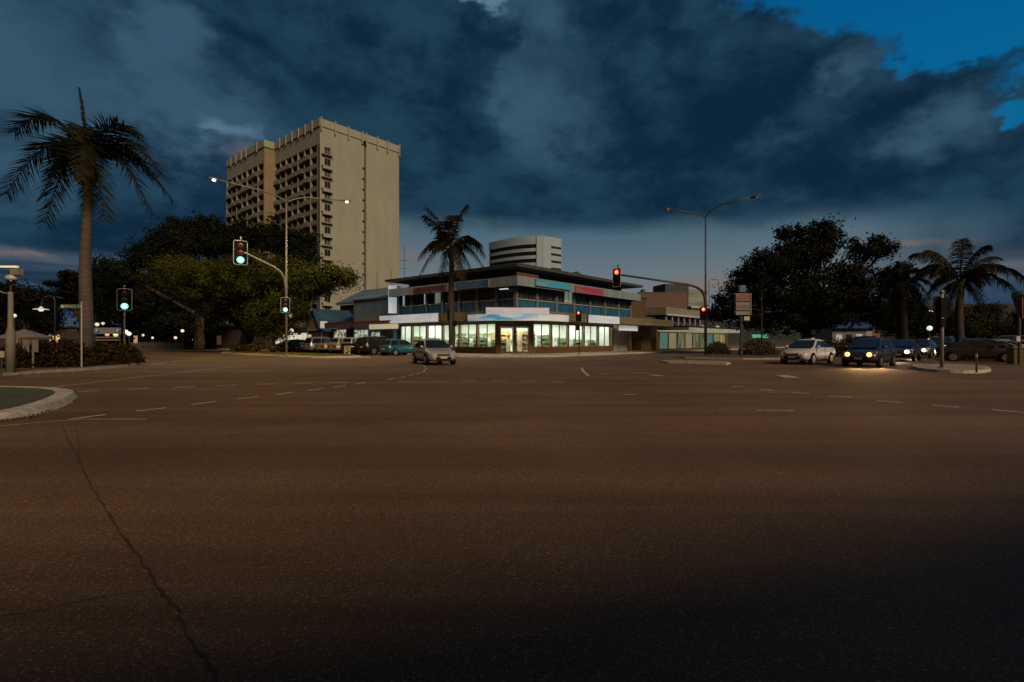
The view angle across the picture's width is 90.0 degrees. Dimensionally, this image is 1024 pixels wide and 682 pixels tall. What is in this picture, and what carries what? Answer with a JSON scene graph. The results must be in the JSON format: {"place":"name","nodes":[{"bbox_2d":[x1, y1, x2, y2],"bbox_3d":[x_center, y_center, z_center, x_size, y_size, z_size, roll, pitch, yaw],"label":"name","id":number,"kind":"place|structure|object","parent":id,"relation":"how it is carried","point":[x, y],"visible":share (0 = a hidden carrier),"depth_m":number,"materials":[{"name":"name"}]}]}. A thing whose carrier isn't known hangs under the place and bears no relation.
{"place":"outdoors","nodes":[
{"label":"outdoors","id":0,"kind":"place"},
{"bbox_2d":[0,326,128,346],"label":"street building","id":1,"kind":"structure","parent":0,"point":[70,332],"depth_m":84.77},
{"bbox_2d":[125,324,189,348],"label":"street building","id":2,"kind":"structure","parent":0,"point":[145,338],"depth_m":87.74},
{"bbox_2d":[224,351,356,355],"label":"grass","id":3,"kind":"structure","parent":0,"point":[298,353],"depth_m":47.91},
{"bbox_2d":[225,116,399,325],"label":"hotel tower","id":4,"kind":"structure","parent":0,"point":[321,158],"depth_m":144.82,"materials":[{"name":"beige concrete"}]},
{"bbox_2d":[190,346,784,356],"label":"footpath","id":5,"kind":"structure","parent":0,"point":[570,354],"depth_m":51.61,"materials":[{"name":"concrete"}]},
{"bbox_2d":[418,205,485,352],"bbox_3d":[-5.746,-5.835,48.647,6.873,14.415,4.569,0,0,0],"label":"street palm","id":6,"kind":"object","parent":5,"relation":"on","point":[443,241],"visible":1,"depth_m":48.36,"materials":[{"name":"green plant"}]},
{"bbox_2d":[359,263,672,353],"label":"corner shop","id":7,"kind":"structure","parent":5,"relation":"on","point":[522,291],"depth_m":55.88,"materials":[{"name":"white concrete"}]},
{"bbox_2d":[388,285,396,312],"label":"blade sign","id":8,"kind":"object","parent":7,"relation":"attached to","point":[392,304],"visible":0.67,"depth_m":60.48,"materials":[{"name":"metal"}]},
{"bbox_2d":[400,295,410,313],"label":"upper window","id":9,"kind":"structure","parent":7,"relation":"in","point":[405,308],"depth_m":59.67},
{"bbox_2d":[379,312,439,322],"bbox_3d":[-11.088,-2.370,54.373,10.000,0.960,0.130,0,0,41],"label":"shop sign","id":10,"kind":"object","parent":7,"relation":"attached to","point":[419,318],"visible":0.91,"depth_m":53.65,"materials":[{"name":"metal"}]},
{"bbox_2d":[413,294,424,313],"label":"upper window","id":11,"kind":"structure","parent":7,"relation":"in","point":[419,300],"depth_m":58.09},
{"bbox_2d":[413,284,445,293],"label":"shop sign","id":12,"kind":"object","parent":7,"relation":"attached to","point":[428,289],"visible":1,"depth_m":54.96,"materials":[{"name":"metal"}]},
{"bbox_2d":[428,292,440,312],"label":"upper window","id":13,"kind":"structure","parent":7,"relation":"in","point":[434,304],"depth_m":56.38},
{"bbox_2d":[444,291,457,312],"bbox_3d":[-6.415,-4.160,54.611,2.294,2.720,0.240,0,0,40],"label":"upper window","id":14,"kind":"structure","parent":7,"relation":"in","point":[455,292],"depth_m":54.34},
{"bbox_2d":[461,289,475,311],"bbox_3d":[-4.427,-4.160,52.911,2.294,2.720,0.240,0,0,41],"label":"upper window","id":15,"kind":"structure","parent":7,"relation":"in","point":[468,297],"depth_m":52.94,"materials":[{"name":"glass"}]},
{"bbox_2d":[460,324,479,346],"bbox_3d":[-4.395,-0.550,52.780,2.617,2.400,0.320,0,0,40],"label":"shop window","id":16,"kind":"structure","parent":7,"relation":"in","point":[477,325],"depth_m":51.93,"materials":[{"name":"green glass"}]},
{"bbox_2d":[455,279,488,289],"bbox_3d":[-4.005,-5.600,50.888,4.700,0.700,0.130,0,0,40],"label":"shop sign","id":17,"kind":"object","parent":7,"relation":"attached to","point":[478,284],"visible":1,"depth_m":50.65,"materials":[{"name":"metal"}]},
{"bbox_2d":[473,336,490,346],"bbox_3d":[-3.224,0.373,54.304,2.200,1.733,0.520,0,0,41],"label":"display shelf","id":18,"kind":"object","parent":7,"relation":"in","point":[483,341],"visible":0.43,"depth_m":54.03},
{"bbox_2d":[479,288,494,310],"bbox_3d":[-2.439,-4.160,51.213,2.294,2.720,0.240,0,0,41],"label":"upper window","id":19,"kind":"structure","parent":7,"relation":"in","point":[486,295],"depth_m":51.31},
{"bbox_2d":[490,338,509,351],"bbox_3d":[-1.234,0.473,52.605,2.200,1.534,0.520,0,0,41],"label":"display shelf","id":20,"kind":"object","parent":7,"relation":"in","point":[505,344],"visible":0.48,"depth_m":52.10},
{"bbox_2d":[498,286,512,306],"bbox_3d":[-0.451,-4.160,49.516,2.294,2.720,0.240,0,0,41],"label":"upper window","id":21,"kind":"structure","parent":7,"relation":"in","point":[505,299],"depth_m":49.59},
{"bbox_2d":[485,307,549,313],"bbox_3d":[0.523,-2.725,46.938,5.898,0.750,0.130,0,0,-4],"label":"shop sign","id":22,"kind":"object","parent":7,"relation":"attached to","point":[517,310],"visible":0.93,"depth_m":46.88,"materials":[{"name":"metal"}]},
{"bbox_2d":[468,314,568,321],"bbox_3d":[0.829,-2.160,47.568,9.749,0.620,2.716,0,0,-8],"label":"wave sign","id":23,"kind":"object","parent":7,"relation":"attached to","point":[517,317],"visible":1,"depth_m":46.51,"materials":[{"name":"plastic"}]},
{"bbox_2d":[518,330,535,351],"bbox_3d":[1.529,0.078,52.994,0.520,2.324,2.300,0,0,40],"label":"display shelf","id":24,"kind":"object","parent":7,"relation":"in","point":[523,345],"visible":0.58,"depth_m":52.46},
{"bbox_2d":[518,286,535,306],"bbox_3d":[1.304,-4.160,49.898,0.240,2.720,2.980,0,0,41],"label":"upper window","id":25,"kind":"structure","parent":7,"relation":"in","point":[526,295],"depth_m":50.00,"materials":[{"name":"glass"}]},
{"bbox_2d":[536,335,552,346],"bbox_3d":[3.542,0.270,55.351,0.520,1.940,2.300,0,0,41],"label":"display shelf","id":26,"kind":"object","parent":7,"relation":"in","point":[545,340],"visible":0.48,"depth_m":54.91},
{"bbox_2d":[539,288,554,311],"bbox_3d":[3.447,-4.160,52.408,0.240,2.720,2.980,0,0,41],"label":"upper window","id":27,"kind":"structure","parent":7,"relation":"in","point":[546,296],"depth_m":52.52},
{"bbox_2d":[535,279,570,289],"bbox_3d":[4.182,-5.625,51.319,0.130,0.650,5.900,0,0,41],"label":"shop sign","id":28,"kind":"object","parent":7,"relation":"attached to","point":[551,284],"visible":1,"depth_m":51.07,"materials":[{"name":"metal"}]},
{"bbox_2d":[558,291,571,312],"bbox_3d":[5.590,-4.160,54.917,0.240,2.720,2.980,0,0,41],"label":"upper window","id":29,"kind":"structure","parent":7,"relation":"in","point":[564,298],"depth_m":54.93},
{"bbox_2d":[575,293,588,313],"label":"upper window","id":30,"kind":"structure","parent":7,"relation":"in","point":[581,300],"depth_m":57.51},
{"bbox_2d":[575,285,603,295],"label":"shop sign","id":31,"kind":"object","parent":7,"relation":"attached to","point":[588,290],"visible":1,"depth_m":56.32,"materials":[{"name":"metal"}]},
{"bbox_2d":[591,295,602,314],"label":"upper window","id":32,"kind":"structure","parent":7,"relation":"in","point":[596,301],"depth_m":59.92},
{"bbox_2d":[587,314,619,324],"bbox_3d":[9.919,-2.300,55.033,0.130,0.900,6.600,0,0,41],"label":"shop sign","id":33,"kind":"object","parent":7,"relation":"attached to","point":[599,319],"visible":1,"depth_m":54.78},
{"bbox_2d":[606,297,616,315],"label":"upper window","id":34,"kind":"structure","parent":7,"relation":"in","point":[611,303],"depth_m":62.58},
{"bbox_2d":[619,299,628,316],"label":"upper window","id":35,"kind":"structure","parent":7,"relation":"in","point":[623,303],"depth_m":64.93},
{"bbox_2d":[614,297,646,324],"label":"brown side building","id":36,"kind":"structure","parent":7,"relation":"attached to","point":[638,309],"depth_m":71.92,"materials":[{"name":"paint"}]},
{"bbox_2d":[0,345,1023,681],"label":"road","id":37,"kind":"structure","parent":0,"point":[512,519],"depth_m":3.95,"materials":[{"name":"asphalt"}]},
{"bbox_2d":[0,329,49,343],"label":"market tent","id":38,"kind":"object","parent":37,"relation":"on","point":[23,333],"visible":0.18,"depth_m":57.40,"materials":[{"name":"fabric"}]},
{"bbox_2d":[0,279,77,345],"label":"park tree","id":39,"kind":"object","parent":37,"relation":"on","point":[27,300],"visible":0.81,"depth_m":61.06,"materials":[{"name":"green plant"}]},
{"bbox_2d":[0,386,77,419],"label":"traffic island","id":40,"kind":"structure","parent":37,"relation":"on","point":[19,401],"depth_m":11.07,"materials":[{"name":"concrete"}]},
{"bbox_2d":[0,370,95,421],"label":"kerb","id":41,"kind":"object","parent":37,"relation":"on","point":[16,418],"visible":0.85,"depth_m":9.42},
{"bbox_2d":[0,362,140,375],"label":"planting bed","id":42,"kind":"object","parent":37,"relation":"on","point":[26,371],"visible":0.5,"depth_m":23.65,"materials":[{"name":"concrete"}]},
{"bbox_2d":[0,266,23,371],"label":"camera pole","id":43,"kind":"object","parent":42,"relation":"on","point":[10,342],"visible":1,"depth_m":20.76,"materials":[{"name":"metal"}]},
{"bbox_2d":[0,343,39,367],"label":"flowering shrub","id":44,"kind":"object","parent":42,"relation":"on","point":[24,358],"visible":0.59,"depth_m":24.15,"materials":[{"name":"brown plant"}]},
{"bbox_2d":[20,337,52,367],"bbox_3d":[-22.631,0.546,24.377,1.473,1.448,0.105,0,0,0],"label":"info board","id":45,"kind":"object","parent":42,"relation":"on","point":[35,343],"visible":1,"depth_m":24.33,"materials":[{"name":"metal"}]},
{"bbox_2d":[33,295,55,341],"bbox_3d":[-45.684,-1.537,50.139,1.907,5.874,1.234,0,0,-24],"label":"arched lamp","id":46,"kind":"object","parent":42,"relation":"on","point":[40,308],"visible":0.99,"depth_m":49.95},
{"bbox_2d":[19,339,73,367],"bbox_3d":[-23.071,0.589,25.384,2.787,1.475,2.214,0,0,0],"label":"flowering shrub","id":47,"kind":"object","parent":42,"relation":"on","point":[43,343],"visible":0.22,"depth_m":24.96,"materials":[{"name":"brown plant"}]},
{"bbox_2d":[34,337,98,367],"bbox_3d":[-22.098,0.548,25.416,2.485,1.561,2.436,0,0,0],"label":"flowering shrub","id":48,"kind":"object","parent":42,"relation":"on","point":[74,352],"visible":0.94,"depth_m":24.93,"materials":[{"name":"green plant"}]},
{"bbox_2d":[60,302,82,366],"bbox_3d":[-21.516,-0.329,25.000,1.082,3.197,0.080,0,0,0],"label":"street name sign","id":49,"kind":"object","parent":42,"relation":"on","point":[71,306],"visible":1,"depth_m":24.98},
{"bbox_2d":[0,87,176,355],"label":"royal palm","id":50,"kind":"object","parent":42,"relation":"on","point":[83,150],"visible":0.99,"depth_m":26.83,"materials":[{"name":"green plant"}]},
{"bbox_2d":[89,341,131,364],"bbox_3d":[-22.297,0.654,27.685,2.980,1.360,2.522,0,0,0],"label":"flowering shrub","id":51,"kind":"object","parent":42,"relation":"on","point":[109,353],"visible":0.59,"depth_m":27.47,"materials":[{"name":"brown plant"}]},
{"bbox_2d":[117,343,145,362],"bbox_3d":[-22.624,0.729,29.751,2.372,1.188,2.185,0,0,0],"label":"flowering shrub","id":52,"kind":"object","parent":42,"relation":"on","point":[137,355],"visible":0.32,"depth_m":29.68,"materials":[{"name":"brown plant"}]},
{"bbox_2d":[38,268,125,345],"bbox_3d":[-54.407,-3.796,65.402,9.270,10.673,5.180,0,0,-27],"label":"wispy tree","id":53,"kind":"object","parent":37,"relation":"on","point":[67,284],"visible":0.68,"depth_m":64.80,"materials":[{"name":"green plant"}]},
{"bbox_2d":[94,328,120,345],"bbox_3d":[-43.456,-0.286,54.977,2.922,2.292,0.132,0,0,0],"label":"parking sign","id":54,"kind":"object","parent":37,"relation":"on","point":[107,330],"visible":0.96,"depth_m":54.95,"materials":[{"name":"metal"}]},
{"bbox_2d":[0,426,218,681],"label":"road crack","id":55,"kind":"object","parent":37,"relation":"on","point":[207,664],"visible":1,"depth_m":2.81,"materials":[{"name":"asphalt"}]},
{"bbox_2d":[115,285,131,344],"bbox_3d":[-27.994,-1.307,36.828,0.992,5.414,0.595,0,0,0],"label":"traffic signal","id":56,"kind":"object","parent":37,"relation":"on","point":[124,299],"visible":0.94,"depth_m":36.80,"materials":[{"name":"metal"}]},
{"bbox_2d":[131,342,181,350],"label":"picket fence","id":57,"kind":"object","parent":37,"relation":"on","point":[156,344],"visible":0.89,"depth_m":70.00,"materials":[{"name":"paint"}]},
{"bbox_2d":[67,209,335,349],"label":"dark fig tree","id":58,"kind":"object","parent":37,"relation":"on","point":[206,237],"visible":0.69,"depth_m":76.08,"materials":[{"name":"green plant"}]},
{"bbox_2d":[136,246,366,350],"bbox_3d":[-29.364,-4.396,56.307,29.785,12.601,11.815,0,0,28],"label":"fig tree","id":59,"kind":"object","parent":37,"relation":"on","point":[225,284],"visible":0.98,"depth_m":54.74,"materials":[{"name":"green plant"}]},
{"bbox_2d":[207,326,305,348],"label":"street building","id":60,"kind":"structure","parent":37,"relation":"on","point":[225,338],"depth_m":85.00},
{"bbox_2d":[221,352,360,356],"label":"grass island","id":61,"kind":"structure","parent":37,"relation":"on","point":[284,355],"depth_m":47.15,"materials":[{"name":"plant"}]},
{"bbox_2d":[208,177,350,354],"bbox_3d":[-20.423,-6.136,45.824,11.915,14.792,1.302,0,0,-39],"label":"street lamp","id":62,"kind":"object","parent":61,"relation":"on","point":[241,254],"visible":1,"depth_m":45.82,"materials":[{"name":"metal"}]},
{"bbox_2d":[283,339,304,352],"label":"hatchback car","id":63,"kind":"object","parent":37,"relation":"on","point":[291,345],"visible":0.25,"depth_m":61.21,"materials":[{"name":"grey paint"}]},
{"bbox_2d":[275,328,328,343],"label":"arcade building","id":64,"kind":"structure","parent":37,"relation":"on","point":[299,335],"depth_m":75.86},
{"bbox_2d":[303,337,339,352],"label":"suv car","id":65,"kind":"object","parent":37,"relation":"on","point":[309,345],"visible":0.36,"depth_m":57.50,"materials":[{"name":"silver paint"}]},
{"bbox_2d":[304,309,353,337],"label":"gabled porch building","id":66,"kind":"structure","parent":37,"relation":"on","point":[330,316],"depth_m":69.78,"materials":[{"name":"metal"}]},
{"bbox_2d":[315,337,353,353],"bbox_3d":[-19.344,0.522,57.407,2.120,1.905,4.970,0,0,38],"label":"pickup truck","id":67,"kind":"object","parent":37,"relation":"on","point":[321,347],"visible":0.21,"depth_m":56.12,"materials":[{"name":"beige paint"}]},
{"bbox_2d":[327,337,369,353],"bbox_3d":[-17.319,0.522,55.546,2.120,1.905,4.970,0,0,41],"label":"pickup truck","id":68,"kind":"object","parent":37,"relation":"on","point":[334,348],"visible":0.37,"depth_m":54.42,"materials":[{"name":"beige paint"}]},
{"bbox_2d":[340,337,360,354],"bbox_3d":[-15.293,0.522,53.683,2.120,1.905,4.970,0,0,39],"label":"pickup truck","id":69,"kind":"object","parent":37,"relation":"on","point":[353,347],"visible":0.12,"depth_m":51.75,"materials":[{"name":"black paint"}]},
{"bbox_2d":[324,294,400,338],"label":"building","id":70,"kind":"structure","parent":37,"relation":"on","point":[373,305],"depth_m":63.21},
{"bbox_2d":[369,323,399,329],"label":"lightbox sign","id":71,"kind":"object","parent":70,"relation":"attached to","point":[382,326],"visible":1,"depth_m":56.24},
{"bbox_2d":[329,286,400,337],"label":"blue hall","id":72,"kind":"structure","parent":37,"relation":"on","point":[344,332],"depth_m":72.93,"materials":[{"name":"metal"}]},
{"bbox_2d":[357,336,400,354],"bbox_3d":[-13.235,0.489,51.860,2.120,1.972,4.670,0,0,43],"label":"suv car","id":73,"kind":"object","parent":37,"relation":"on","point":[367,345],"visible":0.52,"depth_m":50.27,"materials":[{"name":"black paint"}]},
{"bbox_2d":[378,339,413,355],"bbox_3d":[-11.014,0.632,50.226,2.000,1.685,3.970,0,0,38],"label":"hatchback car","id":74,"kind":"object","parent":37,"relation":"on","point":[395,347],"visible":0.79,"depth_m":49.05,"materials":[{"name":"teal paint"}]},
{"bbox_2d":[412,339,455,364],"bbox_3d":[-4.810,0.662,31.200,2.000,1.625,4.470,0,0,-25],"label":"sedan car","id":75,"kind":"object","parent":37,"relation":"on","point":[425,351],"visible":0.98,"depth_m":30.13,"materials":[{"name":"silver paint"}]},
{"bbox_2d":[1,356,1017,425],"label":"lane markings","id":76,"kind":"object","parent":37,"relation":"on","point":[786,376],"visible":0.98,"depth_m":14.74,"materials":[{"name":"paint"}]},
{"bbox_2d":[637,292,686,318],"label":"mauve parapet building","id":77,"kind":"structure","parent":37,"relation":"on","point":[668,299],"depth_m":84.03,"materials":[{"name":"paint"}]},
{"bbox_2d":[659,360,730,364],"bbox_3d":[11.688,1.350,32.719,4.816,0.100,3.466,0,0,38],"label":"median nose","id":78,"kind":"object","parent":37,"relation":"on","point":[698,362],"visible":0.94,"depth_m":32.04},
{"bbox_2d":[651,325,739,349],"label":"awning shops","id":79,"kind":"structure","parent":37,"relation":"on","point":[692,337],"depth_m":77.28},
{"bbox_2d":[660,333,667,348],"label":"shop window","id":80,"kind":"structure","parent":79,"relation":"in","point":[663,336],"depth_m":73.43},
{"bbox_2d":[646,307,702,329],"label":"white verandah","id":81,"kind":"object","parent":79,"relation":"on","point":[681,317],"visible":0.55,"depth_m":75.64,"materials":[{"name":"clear paint"}]},
{"bbox_2d":[689,290,707,306],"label":"glass building","id":82,"kind":"structure","parent":37,"relation":"on","point":[695,297],"depth_m":118.04,"materials":[{"name":"metal"}]},
{"bbox_2d":[687,306,723,326],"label":"dark parapet building","id":83,"kind":"structure","parent":37,"relation":"on","point":[709,324],"depth_m":93.17,"materials":[{"name":"grey concrete"}]},
{"bbox_2d":[675,350,837,359],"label":"strip","id":84,"kind":"object","parent":37,"relation":"on","point":[734,356],"visible":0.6,"depth_m":41.62,"materials":[{"name":"concrete"}]},
{"bbox_2d":[613,195,761,354],"bbox_3d":[15.177,-5.613,45.396,12.700,14.026,2.671,0,0,0],"label":"street lamp","id":85,"kind":"object","parent":84,"relation":"on","point":[617,274],"visible":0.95,"depth_m":45.95,"materials":[{"name":"metal"}]},
{"bbox_2d":[703,341,730,353],"bbox_3d":[20.036,0.634,49.970,2.713,1.470,2.740,0,0,0],"label":"median bush","id":86,"kind":"object","parent":84,"relation":"on","point":[717,347],"visible":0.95,"depth_m":49.43,"materials":[{"name":"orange plant"}]},
{"bbox_2d":[735,285,750,356],"bbox_3d":[18.204,-1.544,40.435,1.223,5.688,0.370,0,0,0],"label":"sign totem","id":87,"kind":"object","parent":84,"relation":"on","point":[742,303],"visible":0.95,"depth_m":40.30,"materials":[{"name":"metal"}]},
{"bbox_2d":[737,337,777,354],"bbox_3d":[22.530,0.466,47.001,3.543,1.801,2.657,0,0,0],"label":"median bush","id":88,"kind":"object","parent":84,"relation":"on","point":[762,348],"visible":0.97,"depth_m":46.57,"materials":[{"name":"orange plant"}]},
{"bbox_2d":[748,247,772,344],"bbox_3d":[24.992,-4.063,51.399,2.329,10.848,1.959,0,0,34],"label":"sapling","id":89,"kind":"object","parent":84,"relation":"on","point":[760,255],"visible":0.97,"depth_m":51.38,"materials":[{"name":"green plant"}]},
{"bbox_2d":[707,213,927,338],"bbox_3d":[32.149,-5.788,54.599,26.364,14.840,8.387,0,0,-10],"label":"rain tree","id":90,"kind":"object","parent":84,"relation":"on","point":[808,303],"visible":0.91,"depth_m":52.93,"materials":[{"name":"green plant"}]},
{"bbox_2d":[823,337,849,355],"bbox_3d":[28.780,0.486,46.022,4.714,1.772,2.669,0,0,0],"label":"median bush","id":91,"kind":"object","parent":84,"relation":"on","point":[836,347],"visible":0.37,"depth_m":45.61,"materials":[{"name":"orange plant"}]},
{"bbox_2d":[779,339,834,364],"bbox_3d":[18.351,0.662,31.800,4.470,1.625,2.000,0,0,-38],"label":"sedan car","id":92,"kind":"object","parent":37,"relation":"on","point":[812,351],"visible":1,"depth_m":31.02,"materials":[{"name":"white paint"}]},
{"bbox_2d":[815,318,874,346],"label":"blue roof building","id":93,"kind":"structure","parent":37,"relation":"on","point":[846,333],"depth_m":105.28,"materials":[{"name":"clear glass"}]},
{"bbox_2d":[842,337,896,367],"bbox_3d":[19.947,0.632,28.589,4.005,1.685,2.000,0,0,-40],"label":"hatchback car","id":94,"kind":"object","parent":37,"relation":"on","point":[878,351],"visible":1,"depth_m":27.82,"materials":[{"name":"blue paint"}]},
{"bbox_2d":[870,261,935,338],"bbox_3d":[35.902,-3.019,46.810,5.629,8.808,3.962,0,0,0],"label":"date palm","id":95,"kind":"object","parent":37,"relation":"on","point":[902,275],"visible":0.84,"depth_m":46.72,"materials":[{"name":"green plant"}]},
{"bbox_2d":[892,339,920,360],"bbox_3d":[28.200,0.662,36.987,2.000,1.625,4.505,0,0,45],"label":"sedan car","id":96,"kind":"object","parent":37,"relation":"on","point":[908,348],"visible":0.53,"depth_m":35.96,"materials":[{"name":"blue paint"}]},
{"bbox_2d":[865,303,952,339],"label":"shade tree","id":97,"kind":"object","parent":37,"relation":"on","point":[916,330],"visible":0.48,"depth_m":74.91,"materials":[{"name":"green plant"}]},
{"bbox_2d":[914,339,938,357],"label":"sedan car","id":98,"kind":"object","parent":37,"relation":"on","point":[927,346],"visible":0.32,"depth_m":42.02,"materials":[{"name":"blue paint"}]},
{"bbox_2d":[931,336,954,345],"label":"suv car","id":99,"kind":"object","parent":37,"relation":"on","point":[947,340],"visible":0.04,"depth_m":51.46,"materials":[{"name":"blue paint"}]},
{"bbox_2d":[910,364,990,372],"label":"signal island","id":100,"kind":"structure","parent":37,"relation":"on","point":[956,368],"depth_m":23.65,"materials":[{"name":"paint"}]},
{"bbox_2d":[933,290,947,367],"bbox_3d":[20.057,-0.553,23.950,0.625,3.646,0.458,0,0,-35],"label":"traffic signal","id":101,"kind":"object","parent":100,"relation":"on","point":[940,308],"visible":1,"depth_m":23.84,"materials":[{"name":"metal"}]},
{"bbox_2d":[894,238,1023,341],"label":"shaggy palm","id":102,"kind":"object","parent":37,"relation":"on","point":[978,273],"visible":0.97,"depth_m":40.86,"materials":[{"name":"green plant"}]},
{"bbox_2d":[934,339,1006,361],"bbox_3d":[31.792,0.662,35.000,4.470,1.625,2.000,0,0,37],"label":"sedan car","id":103,"kind":"object","parent":37,"relation":"on","point":[957,351],"visible":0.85,"depth_m":34.59,"materials":[{"name":"grey paint"}]},
{"bbox_2d":[931,301,1014,338],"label":"shade tree","id":104,"kind":"object","parent":37,"relation":"on","point":[978,325],"visible":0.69,"depth_m":72.72,"materials":[{"name":"green plant"}]},
{"bbox_2d":[960,338,1010,360],"bbox_3d":[34.142,0.632,36.750,3.970,1.685,2.000,0,0,36],"label":"hatchback car","id":105,"kind":"object","parent":37,"relation":"on","point":[998,343],"visible":0.14,"depth_m":36.16,"materials":[{"name":"blue paint"}]},
{"bbox_2d":[995,308,1023,338],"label":"shade tree","id":106,"kind":"object","parent":37,"relation":"on","point":[1013,328],"visible":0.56,"depth_m":78.91,"materials":[{"name":"green plant"}]},
{"bbox_2d":[1007,348,1023,364],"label":"timber planter","id":107,"kind":"object","parent":37,"relation":"on","point":[1012,355],"visible":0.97,"depth_m":30.48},
{"bbox_2d":[1011,289,1023,364],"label":"lantern post","id":108,"kind":"object","parent":37,"relation":"on","point":[1017,298],"visible":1,"depth_m":29.95,"materials":[{"name":"grey metal"}]},
{"bbox_2d":[0,0,1023,325],"label":"sky","id":109,"kind":"structure","parent":0,"point":[577,123],"materials":[{"name":"blue"}]},
{"bbox_2d":[489,236,560,269],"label":"office block","id":110,"kind":"structure","parent":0,"point":[542,251],"depth_m":232.91,"materials":[{"name":"white concrete"}]},
{"bbox_2d":[223,302,1015,340],"bbox_3d":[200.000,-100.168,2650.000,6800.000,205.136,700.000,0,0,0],"label":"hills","id":111,"kind":"structure","parent":0,"point":[736,336],"depth_m":2374.11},
{"bbox_2d":[728,341,793,344],"bbox_3d":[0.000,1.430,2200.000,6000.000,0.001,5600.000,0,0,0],"label":"ground","id":112,"kind":"structure","parent":0,"point":[772,342],"depth_m":488.27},
{"bbox_2d":[640,284,688,305],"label":"building","id":113,"kind":"structure","parent":112,"relation":"on","point":[671,288],"depth_m":112.30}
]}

